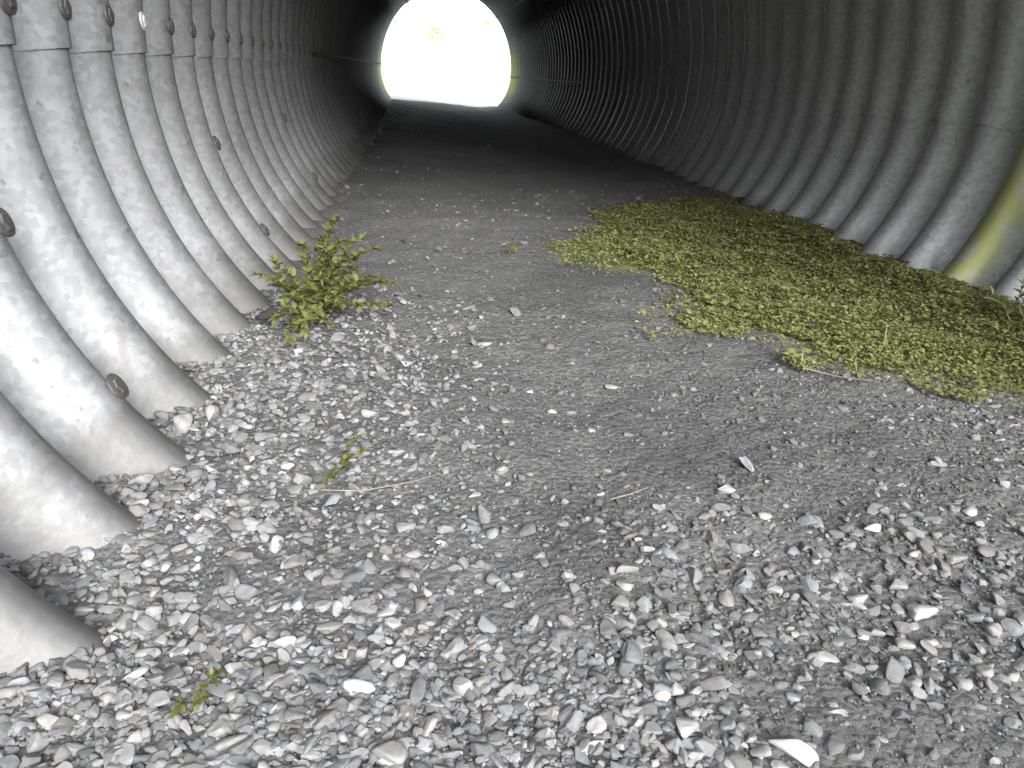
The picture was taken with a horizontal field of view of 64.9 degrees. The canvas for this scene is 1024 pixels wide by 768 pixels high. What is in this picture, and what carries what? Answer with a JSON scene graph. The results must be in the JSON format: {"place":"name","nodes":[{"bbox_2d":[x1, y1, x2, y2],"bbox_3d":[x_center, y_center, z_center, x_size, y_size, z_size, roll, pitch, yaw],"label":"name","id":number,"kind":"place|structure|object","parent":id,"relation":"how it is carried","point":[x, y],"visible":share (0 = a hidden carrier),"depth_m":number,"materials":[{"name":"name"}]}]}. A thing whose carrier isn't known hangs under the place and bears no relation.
{"place":"outdoors","nodes":[
{"label":"outdoors","id":0,"kind":"place"},
{"bbox_2d":[381,0,510,74],"label":"sky","id":1,"kind":"structure","parent":0,"point":[463,50],"materials":[{"name":"white"}]},
{"bbox_2d":[0,68,1023,767],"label":"ground","id":2,"kind":"structure","parent":0,"point":[444,102],"depth_m":0.95,"materials":[{"name":"grey soil"}]},
{"bbox_2d":[0,686,20,698],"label":"stone","id":3,"kind":"object","parent":2,"relation":"on","point":[8,691],"visible":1,"depth_m":0.56,"materials":[{"name":"grey stone"}]},
{"bbox_2d":[19,682,40,694],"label":"stone","id":4,"kind":"object","parent":2,"relation":"on","point":[32,685],"visible":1,"depth_m":0.56,"materials":[{"name":"grey stone"}]},
{"bbox_2d":[74,605,93,616],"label":"stone","id":5,"kind":"object","parent":2,"relation":"on","point":[80,610],"visible":1,"depth_m":0.66,"materials":[{"name":"grey stone"}]},
{"bbox_2d":[99,691,114,705],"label":"stone","id":6,"kind":"object","parent":2,"relation":"on","point":[105,697],"visible":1,"depth_m":0.56,"materials":[{"name":"white stone"}]},
{"bbox_2d":[112,748,123,760],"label":"stone","id":7,"kind":"object","parent":2,"relation":"on","point":[117,752],"visible":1,"depth_m":0.51,"materials":[{"name":"grey stone"}]},
{"bbox_2d":[115,612,132,629],"bbox_3d":[-0.312,0.191,0.647,0.010,0.007,0.020,1,21,-7],"label":"stone","id":8,"kind":"object","parent":2,"relation":"on","point":[120,624],"visible":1,"depth_m":0.64,"materials":[{"name":"white stone"}]},
{"bbox_2d":[180,611,196,623],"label":"stone","id":9,"kind":"object","parent":2,"relation":"on","point":[186,615],"visible":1,"depth_m":0.64,"materials":[{"name":"white stone"}]},
{"bbox_2d":[187,660,197,665],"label":"stone","id":10,"kind":"object","parent":2,"relation":"on","point":[191,662],"visible":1,"depth_m":0.60,"materials":[{"name":"grey stone"}]},
{"bbox_2d":[206,404,214,420],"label":"stone","id":11,"kind":"object","parent":2,"relation":"on","point":[210,410],"visible":1,"depth_m":0.98,"materials":[{"name":"white stone"}]},
{"bbox_2d":[211,647,222,662],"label":"stone","id":12,"kind":"object","parent":2,"relation":"on","point":[216,653],"visible":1,"depth_m":0.61,"materials":[{"name":"grey stone"}]},
{"bbox_2d":[224,689,240,702],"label":"stone","id":13,"kind":"object","parent":2,"relation":"on","point":[229,695],"visible":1,"depth_m":0.56,"materials":[{"name":"white stone"}]},
{"bbox_2d":[250,596,258,603],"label":"stone","id":14,"kind":"object","parent":2,"relation":"on","point":[253,599],"visible":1,"depth_m":0.66,"materials":[{"name":"white stone"}]},
{"bbox_2d":[254,307,274,320],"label":"stone","id":15,"kind":"object","parent":2,"relation":"on","point":[266,314],"visible":0.97,"depth_m":1.29,"materials":[{"name":"grey stone"}]},
{"bbox_2d":[251,212,402,346],"bbox_3d":[-0.308,-0.184,1.305,0.191,0.177,0.251,22,28,39],"label":"leafy weed","id":16,"kind":"object","parent":2,"relation":"on","point":[312,306],"visible":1,"depth_m":1.33,"materials":[{"name":"green plant"}]},
{"bbox_2d":[315,622,343,631],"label":"stone","id":17,"kind":"object","parent":2,"relation":"on","point":[331,626],"visible":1,"depth_m":0.63,"materials":[{"name":"white stone"}]},
{"bbox_2d":[321,473,439,490],"bbox_3d":[-0.134,0.105,0.840,0.126,0.004,0.014,-5,22,-20],"label":"dry stalk","id":18,"kind":"object","parent":2,"relation":"on","point":[373,488],"visible":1,"depth_m":0.83,"materials":[{"name":"plant"}]},
{"bbox_2d":[379,670,387,675],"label":"stone","id":19,"kind":"object","parent":2,"relation":"on","point":[383,672],"visible":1,"depth_m":0.59,"materials":[{"name":"grey stone"}]},
{"bbox_2d":[433,635,440,640],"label":"stone","id":20,"kind":"object","parent":2,"relation":"on","point":[436,638],"visible":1,"depth_m":0.63,"materials":[{"name":"grey stone"}]},
{"bbox_2d":[416,5,497,45],"bbox_3d":[2.331,-12.297,24.264,9.820,6.990,4.255,-5,23,-21],"label":"tree","id":21,"kind":"object","parent":2,"relation":"on","point":[439,38],"visible":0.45,"depth_m":24.74,"materials":[{"name":"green plant"}]},
{"bbox_2d":[468,492,480,497],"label":"stone","id":22,"kind":"object","parent":2,"relation":"on","point":[474,494],"visible":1,"depth_m":0.83,"materials":[{"name":"white stone"}]},
{"bbox_2d":[476,342,492,345],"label":"stone","id":23,"kind":"object","parent":2,"relation":"on","point":[485,343],"visible":1,"depth_m":1.28,"materials":[{"name":"white stone"}]},
{"bbox_2d":[486,572,503,584],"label":"stone","id":24,"kind":"object","parent":2,"relation":"on","point":[492,578],"visible":1,"depth_m":0.70,"materials":[{"name":"white stone"}]},
{"bbox_2d":[503,239,517,253],"bbox_3d":[0.002,-0.332,1.929,0.042,0.040,0.034,-13,26,-36],"label":"seedling","id":25,"kind":"object","parent":2,"relation":"on","point":[512,247],"visible":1,"depth_m":1.93,"materials":[{"name":"green plant"}]},
{"bbox_2d":[0,0,1023,675],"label":"corrugated culvert","id":26,"kind":"object","parent":2,"relation":"on","point":[172,172],"visible":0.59,"depth_m":1.70,"materials":[{"name":"metal"}]},
{"bbox_2d":[521,754,536,767],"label":"stone","id":27,"kind":"object","parent":2,"relation":"on","point":[528,761],"visible":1,"depth_m":0.52,"materials":[{"name":"grey stone"}]},
{"bbox_2d":[532,551,544,559],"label":"stone","id":28,"kind":"object","parent":2,"relation":"on","point":[539,554],"visible":1,"depth_m":0.74,"materials":[{"name":"grey stone"}]},
{"bbox_2d":[534,707,547,715],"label":"stone","id":29,"kind":"object","parent":2,"relation":"on","point":[540,711],"visible":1,"depth_m":0.57,"materials":[{"name":"grey stone"}]},
{"bbox_2d":[579,737,589,751],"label":"stone","id":30,"kind":"object","parent":2,"relation":"on","point":[584,744],"visible":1,"depth_m":0.53,"materials":[{"name":"grey stone"}]},
{"bbox_2d":[604,384,618,389],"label":"stone","id":31,"kind":"object","parent":2,"relation":"on","point":[610,386],"visible":1,"depth_m":1.16,"materials":[{"name":"white stone"}]},
{"bbox_2d":[610,595,628,607],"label":"stone","id":32,"kind":"object","parent":2,"relation":"on","point":[621,601],"visible":1,"depth_m":0.67,"materials":[{"name":"white stone"}]},
{"bbox_2d":[615,580,633,591],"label":"stone","id":33,"kind":"object","parent":2,"relation":"on","point":[624,585],"visible":1,"depth_m":0.69,"materials":[{"name":"white stone"}]},
{"bbox_2d":[611,487,647,499],"bbox_3d":[0.124,0.115,0.846,0.049,0.003,0.003,-9,24,-29],"label":"dry stalk","id":34,"kind":"object","parent":2,"relation":"on","point":[627,494],"visible":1,"depth_m":0.84,"materials":[{"name":"plant"}]},
{"bbox_2d":[634,537,641,541],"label":"stone","id":35,"kind":"object","parent":2,"relation":"on","point":[636,539],"visible":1,"depth_m":0.77,"materials":[{"name":"white stone"}]},
{"bbox_2d":[635,635,645,648],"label":"stone","id":36,"kind":"object","parent":2,"relation":"on","point":[638,640],"visible":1,"depth_m":0.63,"materials":[{"name":"grey stone"}]},
{"bbox_2d":[645,619,657,631],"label":"stone","id":37,"kind":"object","parent":2,"relation":"on","point":[652,625],"visible":1,"depth_m":0.64,"materials":[{"name":"grey stone"}]},
{"bbox_2d":[653,690,670,701],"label":"stone","id":38,"kind":"object","parent":2,"relation":"on","point":[660,695],"visible":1,"depth_m":0.57,"materials":[{"name":"white stone"}]},
{"bbox_2d":[670,683,683,695],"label":"stone","id":39,"kind":"object","parent":2,"relation":"on","point":[677,688],"visible":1,"depth_m":0.58,"materials":[{"name":"grey stone"}]},
{"bbox_2d":[687,686,702,694],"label":"stone","id":40,"kind":"object","parent":2,"relation":"on","point":[697,690],"visible":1,"depth_m":0.58,"materials":[{"name":"grey stone"}]},
{"bbox_2d":[702,735,717,746],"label":"stone","id":41,"kind":"object","parent":2,"relation":"on","point":[706,737],"visible":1,"depth_m":0.53,"materials":[{"name":"grey stone"}]},
{"bbox_2d":[717,589,733,606],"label":"stone","id":42,"kind":"object","parent":2,"relation":"on","point":[725,598],"visible":1,"depth_m":0.69,"materials":[{"name":"white stone"}]},
{"bbox_2d":[717,483,736,493],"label":"stone","id":43,"kind":"object","parent":2,"relation":"on","point":[726,488],"visible":1,"depth_m":0.87,"materials":[{"name":"white stone"}]},
{"bbox_2d":[719,650,736,659],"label":"stone","id":44,"kind":"object","parent":2,"relation":"on","point":[724,654],"visible":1,"depth_m":0.62,"materials":[{"name":"grey stone"}]},
{"bbox_2d":[750,744,771,757],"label":"stone","id":45,"kind":"object","parent":2,"relation":"on","point":[762,750],"visible":1,"depth_m":0.53,"materials":[{"name":"grey stone"}]},
{"bbox_2d":[757,512,772,519],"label":"stone","id":46,"kind":"object","parent":2,"relation":"on","point":[764,515],"visible":1,"depth_m":0.83,"materials":[{"name":"white stone"}]},
{"bbox_2d":[525,192,1023,409],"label":"ground cover","id":47,"kind":"object","parent":2,"relation":"on","point":[693,216],"visible":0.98,"depth_m":1.61,"materials":[{"name":"green plant"}]},
{"bbox_2d":[770,759,788,767],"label":"stone","id":48,"kind":"object","parent":2,"relation":"on","point":[774,763],"visible":1,"depth_m":0.52,"materials":[{"name":"white stone"}]},
{"bbox_2d":[767,739,818,766],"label":"stone","id":49,"kind":"object","parent":2,"relation":"on","point":[802,752],"visible":1,"depth_m":0.53,"materials":[{"name":"white stone"}]},
{"bbox_2d":[811,559,820,563],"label":"stone","id":50,"kind":"object","parent":2,"relation":"on","point":[815,561],"visible":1,"depth_m":0.76,"materials":[{"name":"white stone"}]},
{"bbox_2d":[806,651,839,662],"bbox_3d":[0.244,0.214,0.632,0.026,0.009,0.011,6,21,7],"label":"stone","id":51,"kind":"object","parent":2,"relation":"on","point":[823,656],"visible":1,"depth_m":0.63,"materials":[{"name":"grey stone"}]},
{"bbox_2d":[806,368,880,382],"bbox_3d":[0.485,-0.013,1.185,0.110,0.009,0.003,18,25,33],"label":"dry stalk","id":52,"kind":"object","parent":2,"relation":"on","point":[838,376],"visible":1,"depth_m":1.19,"materials":[{"name":"plant"}]},
{"bbox_2d":[846,594,867,602],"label":"stone","id":53,"kind":"object","parent":2,"relation":"on","point":[862,598],"visible":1,"depth_m":0.71,"materials":[{"name":"white stone"}]},
{"bbox_2d":[863,523,880,531],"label":"stone","id":54,"kind":"object","parent":2,"relation":"on","point":[874,527],"visible":1,"depth_m":0.81,"materials":[{"name":"white stone"}]},
{"bbox_2d":[891,603,904,614],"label":"stone","id":55,"kind":"object","parent":2,"relation":"on","point":[897,608],"visible":1,"depth_m":0.70,"materials":[{"name":"white stone"}]},
{"bbox_2d":[894,637,914,649],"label":"stone","id":56,"kind":"object","parent":2,"relation":"on","point":[900,642],"visible":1,"depth_m":0.65,"materials":[{"name":"grey stone"}]},
{"bbox_2d":[906,674,921,687],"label":"stone","id":57,"kind":"object","parent":2,"relation":"on","point":[913,680],"visible":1,"depth_m":0.60,"materials":[{"name":"grey stone"}]},
{"bbox_2d":[906,603,937,620],"bbox_3d":[0.354,0.196,0.694,0.024,0.013,0.017,1,21,-7],"label":"stone","id":58,"kind":"object","parent":2,"relation":"on","point":[916,612],"visible":1,"depth_m":0.69,"materials":[{"name":"white stone"}]},
{"bbox_2d":[921,638,938,645],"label":"stone","id":59,"kind":"object","parent":2,"relation":"on","point":[933,641],"visible":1,"depth_m":0.66,"materials":[{"name":"grey stone"}]},
{"bbox_2d":[921,656,945,663],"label":"stone","id":60,"kind":"object","parent":2,"relation":"on","point":[924,658],"visible":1,"depth_m":0.64,"materials":[{"name":"grey stone"}]},
{"bbox_2d":[944,553,965,564],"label":"stone","id":61,"kind":"object","parent":2,"relation":"on","point":[951,559],"visible":1,"depth_m":0.76,"materials":[{"name":"grey stone"}]},
{"bbox_2d":[950,676,973,690],"bbox_3d":[0.340,0.225,0.605,0.016,0.010,0.016,1,21,-7],"label":"stone","id":62,"kind":"object","parent":2,"relation":"on","point":[967,684],"visible":1,"depth_m":0.60,"materials":[{"name":"grey stone"}]},
{"bbox_2d":[962,506,976,515],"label":"stone","id":63,"kind":"object","parent":2,"relation":"on","point":[970,511],"visible":1,"depth_m":0.84,"materials":[{"name":"white stone"}]},
{"bbox_2d":[974,664,993,677],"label":"stone","id":64,"kind":"object","parent":2,"relation":"on","point":[984,670],"visible":1,"depth_m":0.62,"materials":[{"name":"grey stone"}]},
{"bbox_2d":[982,622,1002,637],"bbox_3d":[0.400,0.204,0.668,0.015,0.010,0.015,1,21,-7],"label":"stone","id":65,"kind":"object","parent":2,"relation":"on","point":[994,629],"visible":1,"depth_m":0.67,"materials":[{"name":"grey stone"}]},
{"bbox_2d":[984,279,1023,333],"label":"leafy weed","id":66,"kind":"object","parent":2,"relation":"on","point":[1009,310],"visible":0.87,"depth_m":1.35,"materials":[{"name":"green plant"}]},
{"bbox_2d":[1005,672,1019,681],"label":"stone","id":67,"kind":"object","parent":2,"relation":"on","point":[1014,676],"visible":1,"depth_m":0.62,"materials":[{"name":"grey stone"}]},
{"bbox_2d":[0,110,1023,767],"bbox_3d":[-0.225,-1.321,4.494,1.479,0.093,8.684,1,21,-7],"label":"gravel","id":68,"kind":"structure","parent":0,"point":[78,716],"depth_m":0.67,"materials":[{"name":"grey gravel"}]},
{"bbox_2d":[115,708,130,720],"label":"stone","id":69,"kind":"object","parent":68,"relation":"on","point":[122,713],"visible":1,"depth_m":0.54,"materials":[{"name":"white stone"}]},
{"bbox_2d":[135,648,160,658],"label":"stone","id":70,"kind":"object","parent":68,"relation":"on","point":[141,652],"visible":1,"depth_m":0.60,"materials":[{"name":"grey stone"}]},
{"bbox_2d":[154,634,167,644],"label":"stone","id":71,"kind":"object","parent":68,"relation":"on","point":[161,639],"visible":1,"depth_m":0.62,"materials":[{"name":"grey stone"}]},
{"bbox_2d":[172,413,192,433],"bbox_3d":[-0.394,0.046,0.963,0.023,0.023,0.026,1,21,-7],"label":"stone","id":72,"kind":"object","parent":68,"relation":"on","point":[183,423],"visible":1,"depth_m":0.95,"materials":[{"name":"white stone"}]},
{"bbox_2d":[170,667,228,718],"bbox_3d":[-0.214,0.213,0.557,0.020,0.022,0.054,14,24,26],"label":"seedling","id":73,"kind":"object","parent":68,"relation":"on","point":[197,700],"visible":1,"depth_m":0.55,"materials":[{"name":"green plant"}]},
{"bbox_2d":[211,733,247,750],"bbox_3d":[-0.183,0.231,0.520,0.022,0.011,0.013,-16,28,-41],"label":"stone","id":74,"kind":"object","parent":68,"relation":"on","point":[225,743],"visible":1,"depth_m":0.52,"materials":[{"name":"white stone"}]},
{"bbox_2d":[235,494,249,506],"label":"stone","id":75,"kind":"object","parent":68,"relation":"on","point":[242,501],"visible":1,"depth_m":0.79,"materials":[{"name":"white stone"}]},
{"bbox_2d":[264,722,279,732],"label":"stone","id":76,"kind":"object","parent":68,"relation":"on","point":[273,727],"visible":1,"depth_m":0.53,"materials":[{"name":"white stone"}]},
{"bbox_2d":[290,733,302,742],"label":"stone","id":77,"kind":"object","parent":68,"relation":"on","point":[296,738],"visible":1,"depth_m":0.52,"materials":[{"name":"white stone"}]},
{"bbox_2d":[318,434,366,491],"bbox_3d":[-0.186,0.085,0.859,0.032,0.048,0.071,19,26,35],"label":"seedling","id":78,"kind":"object","parent":68,"relation":"on","point":[343,461],"visible":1,"depth_m":0.87,"materials":[{"name":"green plant"}]},
{"bbox_2d":[357,714,370,726],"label":"stone","id":79,"kind":"object","parent":68,"relation":"on","point":[363,719],"visible":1,"depth_m":0.54,"materials":[{"name":"white stone"}]},
{"bbox_2d":[371,740,406,764],"bbox_3d":[-0.078,0.235,0.514,0.023,0.011,0.014,13,23,23],"label":"stone","id":80,"kind":"object","parent":68,"relation":"on","point":[393,751],"visible":1,"depth_m":0.51,"materials":[{"name":"white stone"}]},
{"bbox_2d":[414,598,427,613],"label":"stone","id":81,"kind":"object","parent":68,"relation":"on","point":[420,604],"visible":1,"depth_m":0.67,"materials":[{"name":"grey stone"}]},
{"bbox_2d":[586,427,595,432],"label":"stone","id":82,"kind":"object","parent":68,"relation":"on","point":[590,430],"visible":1,"depth_m":1.00,"materials":[{"name":"white stone"}]},
{"bbox_2d":[629,726,638,732],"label":"stone","id":83,"kind":"object","parent":68,"relation":"on","point":[634,728],"visible":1,"depth_m":0.55,"materials":[{"name":"white stone"}]},
{"bbox_2d":[667,721,676,728],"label":"stone","id":84,"kind":"object","parent":68,"relation":"on","point":[674,726],"visible":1,"depth_m":0.55,"materials":[{"name":"grey stone"}]},
{"bbox_2d":[689,705,700,719],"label":"stone","id":85,"kind":"object","parent":68,"relation":"on","point":[695,710],"visible":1,"depth_m":0.56,"materials":[{"name":"white stone"}]},
{"bbox_2d":[767,585,782,593],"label":"stone","id":86,"kind":"object","parent":68,"relation":"on","point":[776,589],"visible":1,"depth_m":0.71,"materials":[{"name":"white stone"}]},
{"bbox_2d":[795,627,809,637],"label":"stone","id":87,"kind":"object","parent":68,"relation":"on","point":[802,631],"visible":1,"depth_m":0.65,"materials":[{"name":"grey stone"}]},
{"bbox_2d":[857,634,868,639],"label":"stone","id":88,"kind":"object","parent":68,"relation":"on","point":[864,637],"visible":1,"depth_m":0.66,"materials":[{"name":"white stone"}]},
{"bbox_2d":[870,627,885,636],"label":"stone","id":89,"kind":"object","parent":68,"relation":"on","point":[874,631],"visible":1,"depth_m":0.67,"materials":[{"name":"grey stone"}]},
{"bbox_2d":[888,578,907,589],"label":"stone","id":90,"kind":"object","parent":68,"relation":"on","point":[898,584],"visible":1,"depth_m":0.72,"materials":[{"name":"white stone"}]},
{"bbox_2d":[907,550,920,556],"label":"stone","id":91,"kind":"object","parent":68,"relation":"on","point":[913,553],"visible":1,"depth_m":0.77,"materials":[{"name":"white stone"}]}
]}

